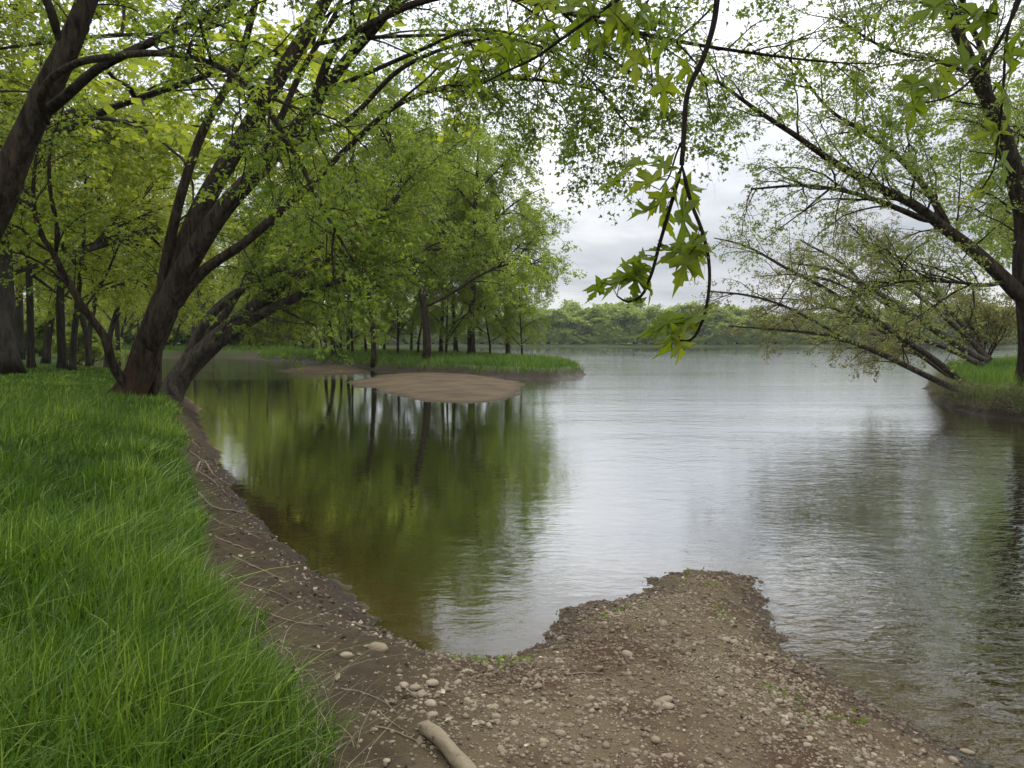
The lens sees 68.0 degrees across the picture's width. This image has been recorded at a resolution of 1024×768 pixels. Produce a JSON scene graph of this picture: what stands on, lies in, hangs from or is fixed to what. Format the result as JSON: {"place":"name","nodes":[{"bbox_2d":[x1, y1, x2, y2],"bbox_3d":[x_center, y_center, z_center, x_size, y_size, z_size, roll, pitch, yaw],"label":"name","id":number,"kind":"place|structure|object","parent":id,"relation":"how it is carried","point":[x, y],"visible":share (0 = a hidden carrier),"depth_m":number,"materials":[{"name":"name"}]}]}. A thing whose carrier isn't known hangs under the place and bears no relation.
{"place":"outdoors","nodes":[
{"label":"outdoors","id":0,"kind":"place"},
{"bbox_2d":[0,364,407,767],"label":"grass","id":1,"kind":"structure","parent":0,"point":[101,519],"depth_m":3.75,"materials":[{"name":"green plant"}]},
{"bbox_2d":[0,441,446,767],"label":"dead grass","id":2,"kind":"structure","parent":0,"point":[318,674],"depth_m":3.35,"materials":[{"name":"plant"}]},
{"bbox_2d":[278,365,368,374],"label":"sandbar","id":3,"kind":"structure","parent":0,"point":[322,370],"depth_m":55.46,"materials":[{"name":"brown sand"}]},
{"bbox_2d":[254,354,585,378],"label":"island","id":4,"kind":"structure","parent":0,"point":[541,373],"depth_m":51.10,"materials":[{"name":"green plant"}]},
{"bbox_2d":[189,140,373,358],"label":"island tree","id":5,"kind":"object","parent":4,"relation":"on","point":[333,352],"visible":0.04,"depth_m":70.88,"materials":[{"name":"green plant"}]},
{"bbox_2d":[225,197,363,348],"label":"island tree","id":6,"kind":"object","parent":4,"relation":"on","point":[280,295],"visible":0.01,"depth_m":91.80,"materials":[{"name":"green plant"}]},
{"bbox_2d":[228,143,389,350],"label":"island tree","id":7,"kind":"object","parent":4,"relation":"on","point":[357,158],"depth_m":81.51,"materials":[{"name":"green plant"}]},
{"bbox_2d":[280,153,408,352],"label":"island tree","id":8,"kind":"object","parent":4,"relation":"on","point":[365,345],"depth_m":83.70,"materials":[{"name":"green plant"}]},
{"bbox_2d":[295,180,397,348],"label":"island tree","id":9,"kind":"object","parent":4,"relation":"on","point":[348,339],"visible":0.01,"depth_m":91.47,"materials":[{"name":"green plant"}]},
{"bbox_2d":[323,284,388,353],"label":"sapling","id":10,"kind":"object","parent":4,"relation":"on","point":[349,333],"visible":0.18,"depth_m":77.16,"materials":[{"name":"green plant"}]},
{"bbox_2d":[229,65,518,367],"bbox_3d":[-10.521,-12.901,58.826,19.139,23.312,17.504,2,4,29],"label":"island tree","id":11,"kind":"object","parent":4,"relation":"on","point":[448,251],"visible":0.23,"depth_m":59.41,"materials":[{"name":"green plant"}]},
{"bbox_2d":[357,273,423,354],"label":"sapling","id":12,"kind":"object","parent":4,"relation":"on","point":[390,310],"visible":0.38,"depth_m":69.40,"materials":[{"name":"green plant"}]},
{"bbox_2d":[375,255,458,352],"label":"sapling","id":13,"kind":"object","parent":4,"relation":"on","point":[432,325],"visible":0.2,"depth_m":72.22,"materials":[{"name":"green plant"}]},
{"bbox_2d":[257,347,588,374],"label":"grass","id":14,"kind":"structure","parent":4,"relation":"on","point":[455,357],"depth_m":58.00,"materials":[{"name":"green plant"}]},
{"bbox_2d":[287,31,586,361],"bbox_3d":[-5.600,-13.767,56.278,22.237,24.458,23.646,0,3,0],"label":"island tree","id":15,"kind":"object","parent":4,"relation":"on","point":[490,284],"visible":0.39,"depth_m":56.56,"materials":[{"name":"green plant"}]},
{"bbox_2d":[344,139,533,351],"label":"island tree","id":16,"kind":"object","parent":4,"relation":"on","point":[451,211],"visible":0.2,"depth_m":73.69,"materials":[{"name":"green plant"}]},
{"bbox_2d":[368,134,526,350],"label":"island tree","id":17,"kind":"object","parent":4,"relation":"on","point":[411,346],"visible":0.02,"depth_m":86.11,"materials":[{"name":"green plant"}]},
{"bbox_2d":[411,261,503,354],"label":"sapling","id":18,"kind":"object","parent":4,"relation":"on","point":[446,329],"visible":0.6,"depth_m":65.22,"materials":[{"name":"green plant"}]},
{"bbox_2d":[387,172,544,351],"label":"island tree","id":19,"kind":"object","parent":4,"relation":"on","point":[455,345],"visible":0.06,"depth_m":81.63,"materials":[{"name":"green plant"}]},
{"bbox_2d":[365,85,581,353],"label":"island tree","id":20,"kind":"object","parent":4,"relation":"on","point":[493,180],"visible":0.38,"depth_m":69.23,"materials":[{"name":"green plant"}]},
{"bbox_2d":[445,269,530,353],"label":"sapling","id":21,"kind":"object","parent":4,"relation":"on","point":[478,293],"visible":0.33,"depth_m":71.44,"materials":[{"name":"green plant"}]},
{"bbox_2d":[421,187,575,353],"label":"island tree","id":22,"kind":"object","parent":4,"relation":"on","point":[547,295],"visible":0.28,"depth_m":73.76,"materials":[{"name":"green plant"}]},
{"bbox_2d":[483,286,552,354],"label":"sapling","id":23,"kind":"object","parent":4,"relation":"on","point":[516,314],"visible":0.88,"depth_m":67.41,"materials":[{"name":"green plant"}]},
{"bbox_2d":[347,372,525,402],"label":"sandbar","id":24,"kind":"structure","parent":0,"point":[444,387],"depth_m":36.81,"materials":[{"name":"beige sand"}]},
{"bbox_2d":[0,0,1023,315],"label":"sky","id":25,"kind":"structure","parent":0,"point":[602,245],"materials":[{"name":"white"}]},
{"bbox_2d":[1,341,1023,767],"bbox_3d":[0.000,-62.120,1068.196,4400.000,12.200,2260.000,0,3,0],"label":"ground","id":26,"kind":"structure","parent":0,"point":[949,687],"depth_m":5.82,"materials":[{"name":"brown soil"}]},
{"bbox_2d":[0,24,70,292],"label":"maple tree","id":27,"kind":"object","parent":26,"relation":"on","point":[21,280],"visible":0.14,"depth_m":30.06,"materials":[{"name":"green plant"}]},
{"bbox_2d":[24,314,67,355],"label":"bush","id":28,"kind":"object","parent":26,"relation":"on","point":[41,327],"visible":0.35,"depth_m":70.56,"materials":[{"name":"green plant"}]},
{"bbox_2d":[0,107,110,359],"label":"maple tree","id":29,"kind":"object","parent":26,"relation":"on","point":[20,322],"visible":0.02,"depth_m":54.66,"materials":[{"name":"green plant"}]},
{"bbox_2d":[0,121,119,297],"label":"maple tree","id":30,"kind":"object","parent":26,"relation":"on","point":[89,256],"visible":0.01,"depth_m":49.67,"materials":[{"name":"green plant"}]},
{"bbox_2d":[14,196,112,314],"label":"maple tree","id":31,"kind":"object","parent":26,"relation":"on","point":[71,302],"visible":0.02,"depth_m":67.18,"materials":[{"name":"green plant"}]},
{"bbox_2d":[13,245,123,315],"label":"maple tree","id":32,"kind":"object","parent":26,"relation":"on","point":[100,305],"visible":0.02,"depth_m":102.06,"materials":[{"name":"green plant"}]},
{"bbox_2d":[0,0,149,193],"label":"maple tree","id":33,"kind":"object","parent":26,"relation":"on","point":[7,91],"visible":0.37,"depth_m":26.02,"materials":[{"name":"green plant"}]},
{"bbox_2d":[51,326,103,364],"bbox_3d":[-37.544,-3.100,65.132,4.988,3.918,4.777,2,4,37],"label":"bush","id":34,"kind":"object","parent":26,"relation":"on","point":[97,348],"visible":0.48,"depth_m":64.83,"materials":[{"name":"green plant"}]},
{"bbox_2d":[23,246,142,326],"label":"maple tree","id":35,"kind":"object","parent":26,"relation":"on","point":[36,306],"visible":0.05,"depth_m":83.26,"materials":[{"name":"green plant"}]},
{"bbox_2d":[77,325,125,365],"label":"bush","id":36,"kind":"object","parent":26,"relation":"on","point":[115,352],"visible":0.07,"depth_m":71.35,"materials":[{"name":"green plant"}]},
{"bbox_2d":[0,1,211,368],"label":"maple tree","id":37,"kind":"object","parent":26,"relation":"on","point":[30,352],"visible":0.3,"depth_m":30.15,"materials":[{"name":"green plant"}]},
{"bbox_2d":[0,0,218,244],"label":"maple tree","id":38,"kind":"object","parent":26,"relation":"on","point":[173,110],"visible":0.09,"depth_m":32.88,"materials":[{"name":"green plant"}]},
{"bbox_2d":[1,83,218,370],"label":"maple tree","id":39,"kind":"object","parent":26,"relation":"on","point":[101,279],"visible":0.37,"depth_m":31.89,"materials":[{"name":"green plant"}]},
{"bbox_2d":[0,63,222,363],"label":"maple tree","id":40,"kind":"object","parent":26,"relation":"on","point":[46,353],"visible":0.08,"depth_m":46.07,"materials":[{"name":"green plant"}]},
{"bbox_2d":[13,119,220,365],"bbox_3d":[-26.045,-8.595,44.870,13.817,15.350,12.442,-3,4,-42],"label":"maple tree","id":41,"kind":"object","parent":26,"relation":"on","point":[88,357],"visible":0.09,"depth_m":45.27,"materials":[{"name":"green plant"}]},
{"bbox_2d":[102,307,142,342],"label":"bush","id":42,"kind":"object","parent":26,"relation":"on","point":[130,334],"visible":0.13,"depth_m":128.59,"materials":[{"name":"green plant"}]},
{"bbox_2d":[14,157,234,356],"bbox_3d":[-28.773,-9.436,52.426,13.825,17.055,15.352,2,4,34],"label":"maple tree","id":43,"kind":"object","parent":26,"relation":"on","point":[94,307],"visible":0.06,"depth_m":53.20,"materials":[{"name":"green plant"}]},
{"bbox_2d":[95,277,156,343],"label":"maple tree","id":44,"kind":"object","parent":26,"relation":"on","point":[122,328],"visible":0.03,"depth_m":116.30,"materials":[{"name":"green plant"}]},
{"bbox_2d":[46,194,220,363],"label":"maple tree","id":45,"kind":"object","parent":26,"relation":"on","point":[117,334],"visible":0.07,"depth_m":75.85,"materials":[{"name":"green plant"}]},
{"bbox_2d":[1,34,273,368],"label":"maple tree","id":46,"kind":"object","parent":26,"relation":"on","point":[59,327],"visible":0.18,"depth_m":34.88,"materials":[{"name":"green plant"}]},
{"bbox_2d":[98,258,190,331],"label":"maple tree","id":47,"kind":"object","parent":26,"relation":"on","point":[120,319],"visible":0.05,"depth_m":117.60,"materials":[{"name":"green plant"}]},
{"bbox_2d":[47,112,245,367],"bbox_3d":[-30.606,-10.655,58.965,18.167,19.990,16.378,1,4,23],"label":"maple tree","id":48,"kind":"object","parent":26,"relation":"on","point":[115,316],"visible":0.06,"depth_m":59.49,"materials":[{"name":"green plant"}]},
{"bbox_2d":[132,314,197,343],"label":"bush","id":49,"kind":"object","parent":26,"relation":"on","point":[183,335],"visible":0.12,"depth_m":125.95,"materials":[{"name":"green plant"}]},
{"bbox_2d":[111,247,231,333],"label":"maple tree","id":50,"kind":"object","parent":26,"relation":"on","point":[203,301],"visible":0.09,"depth_m":110.95,"materials":[{"name":"green plant"}]},
{"bbox_2d":[51,343,298,350],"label":"grass","id":51,"kind":"structure","parent":26,"relation":"on","point":[183,347],"depth_m":111.58,"materials":[{"name":"green plant"}]},
{"bbox_2d":[174,247,235,345],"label":"maple tree","id":52,"kind":"object","parent":26,"relation":"on","point":[176,335],"visible":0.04,"depth_m":121.03,"materials":[{"name":"green plant"}]},
{"bbox_2d":[0,0,421,359],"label":"maple tree","id":53,"kind":"object","parent":26,"relation":"on","point":[48,96],"visible":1,"depth_m":10.01,"materials":[{"name":"green plant"}]},
{"bbox_2d":[189,247,260,312],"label":"maple tree","id":54,"kind":"object","parent":26,"relation":"on","point":[241,297],"visible":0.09,"depth_m":113.65,"materials":[{"name":"green plant"}]},
{"bbox_2d":[190,251,268,345],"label":"maple tree","id":55,"kind":"object","parent":26,"relation":"on","point":[230,314],"visible":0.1,"depth_m":118.18,"materials":[{"name":"green plant"}]},
{"bbox_2d":[228,322,270,345],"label":"bush","id":56,"kind":"object","parent":26,"relation":"on","point":[236,340],"visible":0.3,"depth_m":131.93,"materials":[{"name":"green plant"}]},
{"bbox_2d":[210,267,297,345],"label":"maple tree","id":57,"kind":"object","parent":26,"relation":"on","point":[244,298],"visible":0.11,"depth_m":119.08,"materials":[{"name":"green plant"}]},
{"bbox_2d":[216,259,325,345],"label":"maple tree","id":58,"kind":"object","parent":26,"relation":"on","point":[268,318],"visible":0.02,"depth_m":117.99,"materials":[{"name":"green plant"}]},
{"bbox_2d":[262,296,325,345],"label":"bush","id":59,"kind":"object","parent":26,"relation":"on","point":[290,337],"visible":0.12,"depth_m":126.41,"materials":[{"name":"green plant"}]},
{"bbox_2d":[272,292,335,348],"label":"maple tree","id":60,"kind":"object","parent":26,"relation":"on","point":[296,324],"visible":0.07,"depth_m":118.80,"materials":[{"name":"green plant"}]},
{"bbox_2d":[0,0,626,374],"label":"maple tree","id":61,"kind":"object","parent":26,"relation":"on","point":[10,360],"visible":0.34,"depth_m":24.15,"materials":[{"name":"green plant"}]},
{"bbox_2d":[160,79,487,402],"bbox_3d":[-6.463,-4.841,25.031,11.263,11.790,7.439,2,4,29],"label":"maple tree","id":62,"kind":"object","parent":26,"relation":"on","point":[200,352],"visible":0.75,"depth_m":24.17,"materials":[{"name":"leaf"},{"name":"dark brown bark"}]},
{"bbox_2d":[318,301,380,349],"bbox_3d":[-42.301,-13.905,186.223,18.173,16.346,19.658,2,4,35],"label":"bush","id":63,"kind":"object","parent":26,"relation":"on","point":[356,340],"visible":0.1,"depth_m":185.57,"materials":[{"name":"green plant"}]},
{"bbox_2d":[367,642,388,652],"bbox_3d":[-0.835,1.643,4.719,0.152,0.067,0.098,3,4,38],"label":"stone","id":64,"kind":"object","parent":26,"relation":"on","point":[375,646],"visible":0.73,"depth_m":4.69,"materials":[{"name":"beige stone"}]},
{"bbox_2d":[418,720,476,767],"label":"driftwood log","id":65,"kind":"object","parent":26,"relation":"on","point":[447,747],"visible":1,"depth_m":3.19,"materials":[{"name":"beige wood"}]},
{"bbox_2d":[462,311,499,343],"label":"tree","id":66,"kind":"object","parent":26,"relation":"on","point":[484,329],"visible":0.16,"depth_m":303.23,"materials":[{"name":"green plant"}]},
{"bbox_2d":[0,0,968,396],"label":"maple tree","id":67,"kind":"object","parent":26,"relation":"on","point":[180,272],"visible":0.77,"depth_m":14.92,"materials":[{"name":"green plant"}]},
{"bbox_2d":[515,308,561,343],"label":"tree","id":68,"kind":"object","parent":26,"relation":"on","point":[537,329],"visible":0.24,"depth_m":305.50,"materials":[{"name":"green plant"}]},
{"bbox_2d":[517,306,582,343],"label":"tree","id":69,"kind":"object","parent":26,"relation":"on","point":[548,313],"visible":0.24,"depth_m":306.05,"materials":[{"name":"green plant"}]},
{"bbox_2d":[547,332,564,344],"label":"bush","id":70,"kind":"object","parent":26,"relation":"on","point":[557,338],"visible":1,"depth_m":302.09,"materials":[{"name":"green plant"}]},
{"bbox_2d":[539,308,585,340],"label":"tree","id":71,"kind":"object","parent":26,"relation":"on","point":[559,319],"visible":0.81,"depth_m":304.40,"materials":[{"name":"green plant"}]},
{"bbox_2d":[557,299,582,343],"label":"tree","id":72,"kind":"object","parent":26,"relation":"on","point":[570,306],"visible":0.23,"depth_m":321.84,"materials":[{"name":"green plant"}]},
{"bbox_2d":[185,435,987,767],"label":"leaf litter","id":73,"kind":"object","parent":26,"relation":"on","point":[419,739],"visible":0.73,"depth_m":5.27,"materials":[{"name":"brown soil"}]},
{"bbox_2d":[573,302,615,340],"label":"tree","id":74,"kind":"object","parent":26,"relation":"on","point":[597,310],"visible":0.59,"depth_m":310.62,"materials":[{"name":"green plant"}]},
{"bbox_2d":[590,314,630,336],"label":"tree","id":75,"kind":"object","parent":26,"relation":"on","point":[604,326],"visible":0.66,"depth_m":306.33,"materials":[{"name":"green plant"}]},
{"bbox_2d":[237,569,993,767],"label":"gravel","id":76,"kind":"structure","parent":26,"relation":"on","point":[633,752],"depth_m":4.45,"materials":[{"name":"brown gravel"}]},
{"bbox_2d":[607,331,623,343],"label":"bush","id":77,"kind":"object","parent":26,"relation":"on","point":[616,338],"visible":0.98,"depth_m":302.18,"materials":[{"name":"green plant"}]},
{"bbox_2d":[598,304,645,343],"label":"tree","id":78,"kind":"object","parent":26,"relation":"on","point":[622,312],"visible":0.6,"depth_m":306.62,"materials":[{"name":"green plant"}]},
{"bbox_2d":[607,297,647,343],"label":"tree","id":79,"kind":"object","parent":26,"relation":"on","point":[635,305],"visible":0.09,"depth_m":323.66,"materials":[{"name":"green plant"}]},
{"bbox_2d":[626,331,643,343],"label":"bush","id":80,"kind":"object","parent":26,"relation":"on","point":[635,334],"visible":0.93,"depth_m":301.88,"materials":[{"name":"green plant"}]},
{"bbox_2d":[619,310,660,343],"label":"tree","id":81,"kind":"object","parent":26,"relation":"on","point":[629,325],"visible":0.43,"depth_m":305.38,"materials":[{"name":"green plant"}]},
{"bbox_2d":[628,303,665,334],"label":"tree","id":82,"kind":"object","parent":26,"relation":"on","point":[653,312],"visible":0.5,"depth_m":305.29,"materials":[{"name":"green plant"}]},
{"bbox_2d":[447,567,869,725],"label":"sprouts","id":83,"kind":"object","parent":26,"relation":"on","point":[863,721],"visible":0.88,"depth_m":5.08,"materials":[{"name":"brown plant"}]},
{"bbox_2d":[670,301,708,337],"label":"tree","id":84,"kind":"object","parent":26,"relation":"on","point":[679,306],"visible":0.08,"depth_m":312.27,"materials":[{"name":"green plant"}]},
{"bbox_2d":[683,300,719,343],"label":"tree","id":85,"kind":"object","parent":26,"relation":"on","point":[694,305],"visible":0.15,"depth_m":310.60,"materials":[{"name":"green plant"}]},
{"bbox_2d":[695,307,736,336],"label":"tree","id":86,"kind":"object","parent":26,"relation":"on","point":[722,314],"visible":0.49,"depth_m":305.09,"materials":[{"name":"green plant"}]},
{"bbox_2d":[420,0,1023,365],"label":"maple tree","id":87,"kind":"object","parent":26,"relation":"on","point":[693,251],"visible":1,"depth_m":2.25,"materials":[{"name":"green plant"}]},
{"bbox_2d":[705,314,747,338],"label":"tree","id":88,"kind":"object","parent":26,"relation":"on","point":[721,323],"visible":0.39,"depth_m":304.52,"materials":[{"name":"green plant"}]},
{"bbox_2d":[722,304,747,316],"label":"tree","id":89,"kind":"object","parent":26,"relation":"on","point":[735,310],"visible":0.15,"depth_m":321.81,"materials":[{"name":"green plant"}]},
{"bbox_2d":[727,316,760,343],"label":"tree","id":90,"kind":"object","parent":26,"relation":"on","point":[750,330],"visible":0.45,"depth_m":304.10,"materials":[{"name":"green plant"}]},
{"bbox_2d":[780,315,811,343],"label":"tree","id":91,"kind":"object","parent":26,"relation":"on","point":[790,333],"visible":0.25,"depth_m":304.57,"materials":[{"name":"green plant"}]},
{"bbox_2d":[882,299,938,336],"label":"tree","id":92,"kind":"object","parent":26,"relation":"on","point":[915,308],"visible":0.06,"depth_m":306.03,"materials":[{"name":"green plant"}]},
{"bbox_2d":[84,347,1023,675],"bbox_3d":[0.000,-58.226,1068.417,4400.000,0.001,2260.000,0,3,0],"label":"water","id":93,"kind":"structure","parent":0,"point":[614,441],"depth_m":14.39,"materials":[{"name":"grey liquid"}]},
{"bbox_2d":[898,365,1023,420],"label":"bank","id":94,"kind":"structure","parent":0,"point":[980,410],"depth_m":23.77,"materials":[{"name":"plant"}]},
{"bbox_2d":[692,239,957,392],"bbox_3d":[11.146,-1.831,25.559,11.975,5.621,3.268,-2,4,-26],"label":"fallen tree","id":95,"kind":"object","parent":94,"relation":"on","point":[905,365],"visible":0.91,"depth_m":24.78,"materials":[{"name":"green plant"}]},
{"bbox_2d":[687,214,964,385],"bbox_3d":[11.616,-2.502,26.482,11.498,6.655,3.986,0,3,0],"label":"fallen tree","id":96,"kind":"object","parent":94,"relation":"on","point":[936,361],"visible":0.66,"depth_m":26.34,"materials":[{"name":"green plant"}]},
{"bbox_2d":[726,248,950,378],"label":"fallen tree","id":97,"kind":"object","parent":94,"relation":"on","point":[914,353],"visible":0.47,"depth_m":28.45,"materials":[{"name":"green plant"}]},
{"bbox_2d":[672,0,1023,386],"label":"maple tree","id":98,"kind":"object","parent":94,"relation":"on","point":[1003,278],"visible":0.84,"depth_m":22.12,"materials":[{"name":"green plant"}]},
{"bbox_2d":[764,220,988,363],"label":"fallen tree","id":99,"kind":"object","parent":94,"relation":"on","point":[974,355],"visible":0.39,"depth_m":35.59,"materials":[{"name":"green plant"}]},
{"bbox_2d":[770,262,984,376],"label":"fallen tree","id":100,"kind":"object","parent":94,"relation":"on","point":[968,358],"visible":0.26,"depth_m":33.20,"materials":[{"name":"green plant"}]},
{"bbox_2d":[825,202,992,360],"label":"fallen tree","id":101,"kind":"object","parent":94,"relation":"on","point":[962,324],"visible":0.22,"depth_m":37.96,"materials":[{"name":"green plant"}]},
{"bbox_2d":[828,201,991,360],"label":"fallen tree","id":102,"kind":"object","parent":94,"relation":"on","point":[972,343],"visible":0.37,"depth_m":37.30,"materials":[{"name":"green plant"}]},
{"bbox_2d":[878,19,1023,289],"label":"maple tree","id":103,"kind":"object","parent":94,"relation":"on","point":[978,160],"visible":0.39,"depth_m":50.79,"materials":[{"name":"green plant"}]},
{"bbox_2d":[926,352,1023,412],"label":"grass","id":104,"kind":"structure","parent":94,"relation":"on","point":[994,371],"depth_m":26.65,"materials":[{"name":"green plant"}]},
{"bbox_2d":[935,271,1016,355],"bbox_3d":[24.619,-3.375,39.667,6.073,5.113,5.374,-2,4,-32],"label":"bush","id":105,"kind":"object","parent":94,"relation":"on","point":[1002,325],"visible":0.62,"depth_m":39.06,"materials":[{"name":"green plant"}]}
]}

